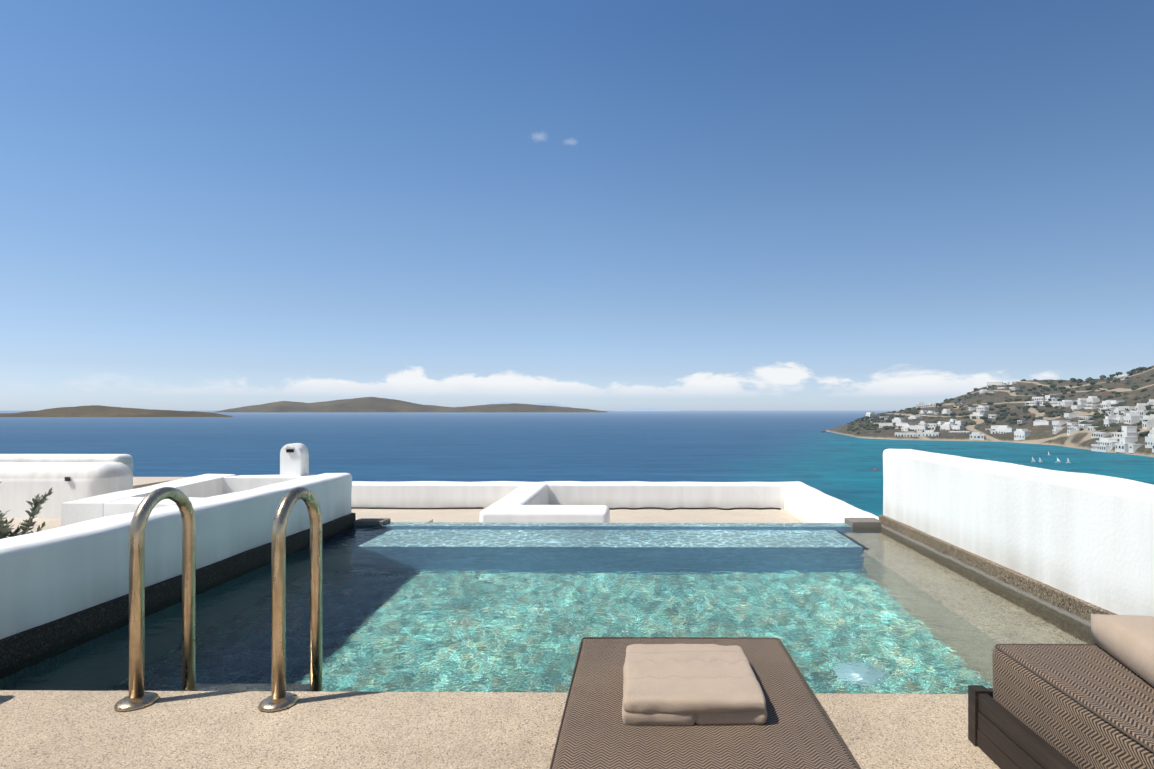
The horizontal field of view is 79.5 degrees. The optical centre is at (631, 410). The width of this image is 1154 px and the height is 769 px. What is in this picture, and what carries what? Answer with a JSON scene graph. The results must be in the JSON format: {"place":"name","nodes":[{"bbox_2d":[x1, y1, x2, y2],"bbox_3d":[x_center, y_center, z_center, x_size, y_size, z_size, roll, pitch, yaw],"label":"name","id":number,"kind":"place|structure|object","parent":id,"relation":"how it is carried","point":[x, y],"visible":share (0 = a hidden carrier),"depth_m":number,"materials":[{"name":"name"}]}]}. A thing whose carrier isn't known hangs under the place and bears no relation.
{"place":"outdoors","nodes":[
{"label":"outdoors","id":0,"kind":"place"},
{"bbox_2d":[0,481,52,538],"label":"olive bush","id":1,"kind":"object","parent":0,"point":[5,532],"depth_m":4.42,"materials":[{"name":"green plant"}]},
{"bbox_2d":[0,405,231,416],"bbox_3d":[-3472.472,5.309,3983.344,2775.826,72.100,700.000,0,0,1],"label":"island","id":2,"kind":"structure","parent":0,"point":[94,411],"depth_m":3789.06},
{"bbox_2d":[133,477,187,488],"bbox_3d":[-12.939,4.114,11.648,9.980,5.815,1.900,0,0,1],"label":"block roof","id":3,"kind":"structure","parent":0,"point":[139,482],"depth_m":11.89,"materials":[{"name":"beige concrete"}]},
{"bbox_2d":[0,473,351,638],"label":"wall","id":4,"kind":"structure","parent":0,"point":[49,575],"depth_m":3.59,"materials":[{"name":"paint"}]},
{"bbox_2d":[0,513,355,668],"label":"wall base","id":5,"kind":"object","parent":4,"relation":"attached to","point":[20,646],"depth_m":3.54,"materials":[{"name":"brown stone"}]},
{"bbox_2d":[2,518,432,536],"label":"terrace","id":6,"kind":"structure","parent":0,"point":[51,523],"depth_m":9.78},
{"bbox_2d":[0,462,132,517],"bbox_3d":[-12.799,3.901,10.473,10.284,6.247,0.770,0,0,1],"label":"building","id":7,"kind":"structure","parent":6,"relation":"on","point":[21,483],"depth_m":10.06,"materials":[{"name":"paint"}]},
{"bbox_2d":[0,454,133,476],"bbox_3d":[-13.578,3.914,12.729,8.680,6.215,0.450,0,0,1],"label":"parapet","id":8,"kind":"structure","parent":7,"relation":"on","point":[127,460],"depth_m":12.51,"materials":[{"name":"paint"}]},
{"bbox_2d":[216,397,606,411],"bbox_3d":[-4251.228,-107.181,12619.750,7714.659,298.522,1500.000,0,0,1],"label":"island","id":9,"kind":"structure","parent":0,"point":[369,404],"depth_m":12227.83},
{"bbox_2d":[0,690,999,768],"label":"terrace deck","id":10,"kind":"structure","parent":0,"point":[51,729],"depth_m":2.21,"materials":[{"name":"beige concrete"}]},
{"bbox_2d":[113,487,321,711],"bbox_3d":[-1.474,1.127,2.532,0.621,1.690,0.391,0,0,1],"label":"pool ladder","id":11,"kind":"object","parent":10,"relation":"on","point":[278,699],"visible":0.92,"depth_m":2.42,"materials":[{"name":"silver metal"}]},
{"bbox_2d":[883,449,1153,615],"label":"wall","id":12,"kind":"structure","parent":10,"relation":"on","point":[1087,537],"depth_m":3.90,"materials":[{"name":"paint"}]},
{"bbox_2d":[879,515,1117,626],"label":"pebble band wall","id":13,"kind":"structure","parent":12,"relation":"attached to","point":[1071,606],"depth_m":4.21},
{"bbox_2d":[968,685,1078,768],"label":"lounger frame","id":14,"kind":"object","parent":10,"relation":"on","point":[1000,736],"visible":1,"depth_m":1.95,"materials":[{"name":"brown wood"}]},
{"bbox_2d":[992,645,1153,768],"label":"daybed mattress","id":15,"kind":"object","parent":14,"relation":"on","point":[1102,682],"visible":0.77,"depth_m":1.77,"materials":[{"name":"brown fabric"}]},
{"bbox_2d":[995,644,1153,752],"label":"cushion piping","id":16,"kind":"object","parent":15,"relation":"attached to","point":[1086,706],"visible":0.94,"depth_m":1.75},
{"bbox_2d":[1091,614,1153,686],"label":"daybed cushion","id":17,"kind":"object","parent":15,"relation":"on","point":[1127,641],"visible":0.94,"depth_m":1.91,"materials":[{"name":"beige fabric"}]},
{"bbox_2d":[485,402,573,407],"bbox_3d":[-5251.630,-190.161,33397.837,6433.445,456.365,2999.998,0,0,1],"label":"ridge","id":18,"kind":"structure","parent":0,"point":[551,404],"depth_m":33487.88,"materials":[{"name":"grey"}]},
{"bbox_2d":[0,411,1153,516],"bbox_3d":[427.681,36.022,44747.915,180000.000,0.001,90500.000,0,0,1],"label":"sea water","id":19,"kind":"structure","parent":0,"point":[718,446],"depth_m":670.13,"materials":[{"name":"blue liquid"}]},
{"bbox_2d":[351,509,802,522],"bbox_3d":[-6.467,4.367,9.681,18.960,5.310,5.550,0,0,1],"label":"roof slab","id":20,"kind":"structure","parent":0,"point":[670,516],"depth_m":11.25,"materials":[{"name":"beige concrete"}]},
{"bbox_2d":[479,483,609,522],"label":"roof wall","id":21,"kind":"structure","parent":20,"relation":"on","point":[527,503],"depth_m":8.69,"materials":[{"name":"paint"}]},
{"bbox_2d":[351,507,780,509],"bbox_3d":[-3.176,1.692,11.955,11.500,0.040,0.122,0,0,1],"label":"roof cable","id":22,"kind":"object","parent":20,"relation":"on","point":[609,508],"visible":0.52,"depth_m":11.92,"materials":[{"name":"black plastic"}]},
{"bbox_2d":[351,481,878,522],"bbox_3d":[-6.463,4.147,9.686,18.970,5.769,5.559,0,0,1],"label":"roof parapet","id":23,"kind":"structure","parent":20,"relation":"on","point":[802,502],"depth_m":11.98,"materials":[{"name":"paint"}]},
{"bbox_2d":[0,0,1153,410],"label":"sky","id":24,"kind":"structure","parent":0,"point":[206,205],"materials":[{"name":"blue"}]},
{"bbox_2d":[354,518,880,526],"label":"weir end stones","id":25,"kind":"object","parent":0,"point":[863,522],"visible":0.25,"depth_m":6.44,"materials":[{"name":"grey stone"}]},
{"bbox_2d":[617,408,675,410],"bbox_3d":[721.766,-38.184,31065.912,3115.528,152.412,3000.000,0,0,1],"label":"ridge","id":26,"kind":"structure","parent":0,"point":[645,409],"depth_m":30352.01,"materials":[{"name":"grey"}]},
{"bbox_2d":[821,365,1153,456],"bbox_3d":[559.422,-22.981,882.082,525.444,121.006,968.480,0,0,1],"label":"headland terrain","id":27,"kind":"structure","parent":0,"point":[1082,439],"depth_m":871.41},
{"bbox_2d":[847,367,1153,435],"bbox_3d":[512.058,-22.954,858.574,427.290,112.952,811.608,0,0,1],"label":"headland shrubs","id":28,"kind":"object","parent":27,"relation":"on","point":[1002,412],"visible":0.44,"depth_m":938.76,"materials":[{"name":"green plant"}]},
{"bbox_2d":[865,374,1153,452],"bbox_3d":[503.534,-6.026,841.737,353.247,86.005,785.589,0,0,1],"label":"village houses","id":29,"kind":"structure","parent":27,"relation":"on","point":[1129,437],"depth_m":772.34,"materials":[{"name":"white paint"}]},
{"bbox_2d":[870,377,1153,449],"bbox_3d":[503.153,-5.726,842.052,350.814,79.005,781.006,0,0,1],"label":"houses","id":30,"kind":"structure","parent":29,"relation":"attached to","point":[1097,443],"depth_m":772.84,"materials":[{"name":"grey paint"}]},
{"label":"enclosure floor","id":31,"kind":"structure","parent":0,"visible":0},
{"bbox_2d":[61,474,313,526],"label":"parapet wall","id":32,"kind":"structure","parent":31,"relation":"on","point":[193,488],"depth_m":5.23,"materials":[{"name":"paint"}]},
{"bbox_2d":[280,443,308,475],"bbox_3d":[-3.138,0.514,6.444,0.190,0.415,0.160,0,0,1],"label":"vent chimney","id":33,"kind":"object","parent":32,"relation":"on","point":[295,462],"visible":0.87,"depth_m":6.36,"materials":[{"name":"paint"}]},
{"bbox_3d":[0.164,0.959,1.417,0.660,0.125,2.010,0,0,1],"label":"lounger frame","id":34,"kind":"object","parent":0,"visible":0},
{"bbox_2d":[552,638,857,768],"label":"lounger mattress","id":35,"kind":"object","parent":34,"relation":"on","point":[795,730],"visible":0.65,"depth_m":1.72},
{"bbox_2d":[622,674,695,725],"bbox_3d":[0.073,0.781,1.957,0.193,0.056,0.424,0,0,1],"label":"towel roll","id":36,"kind":"object","parent":35,"relation":"on","point":[651,719],"visible":0.33,"depth_m":1.75,"materials":[{"name":"beige fabric"}]},
{"bbox_2d":[622,644,765,713],"bbox_3d":[0.164,0.750,1.960,0.374,0.051,0.436,0,0,1],"label":"folded towel","id":37,"kind":"object","parent":36,"relation":"on","point":[690,678],"visible":1,"depth_m":1.87,"materials":[{"name":"beige fabric"}]},
{"bbox_2d":[549,637,860,768],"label":"cushion piping","id":38,"kind":"object","parent":35,"relation":"on","point":[820,706],"visible":0.92,"depth_m":2.12,"materials":[{"name":"brown"}]},
{"bbox_2d":[695,709,766,724],"bbox_3d":[0.256,0.780,1.958,0.193,0.057,0.418,0,0,1],"label":"towel roll","id":39,"kind":"object","parent":35,"relation":"on","point":[746,718],"visible":0.25,"depth_m":1.75,"materials":[{"name":"beige fabric"}]},
{"bbox_3d":[-0.364,1.787,6.009,4.484,1.070,0.784,0,0,1],"label":"pool","id":40,"kind":"object","parent":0,"visible":0},
{"bbox_2d":[0,522,1095,693],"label":"pool water","id":41,"kind":"structure","parent":40,"relation":"in","point":[839,608],"depth_m":3.68,"materials":[{"name":"teal liquid"}]}
]}

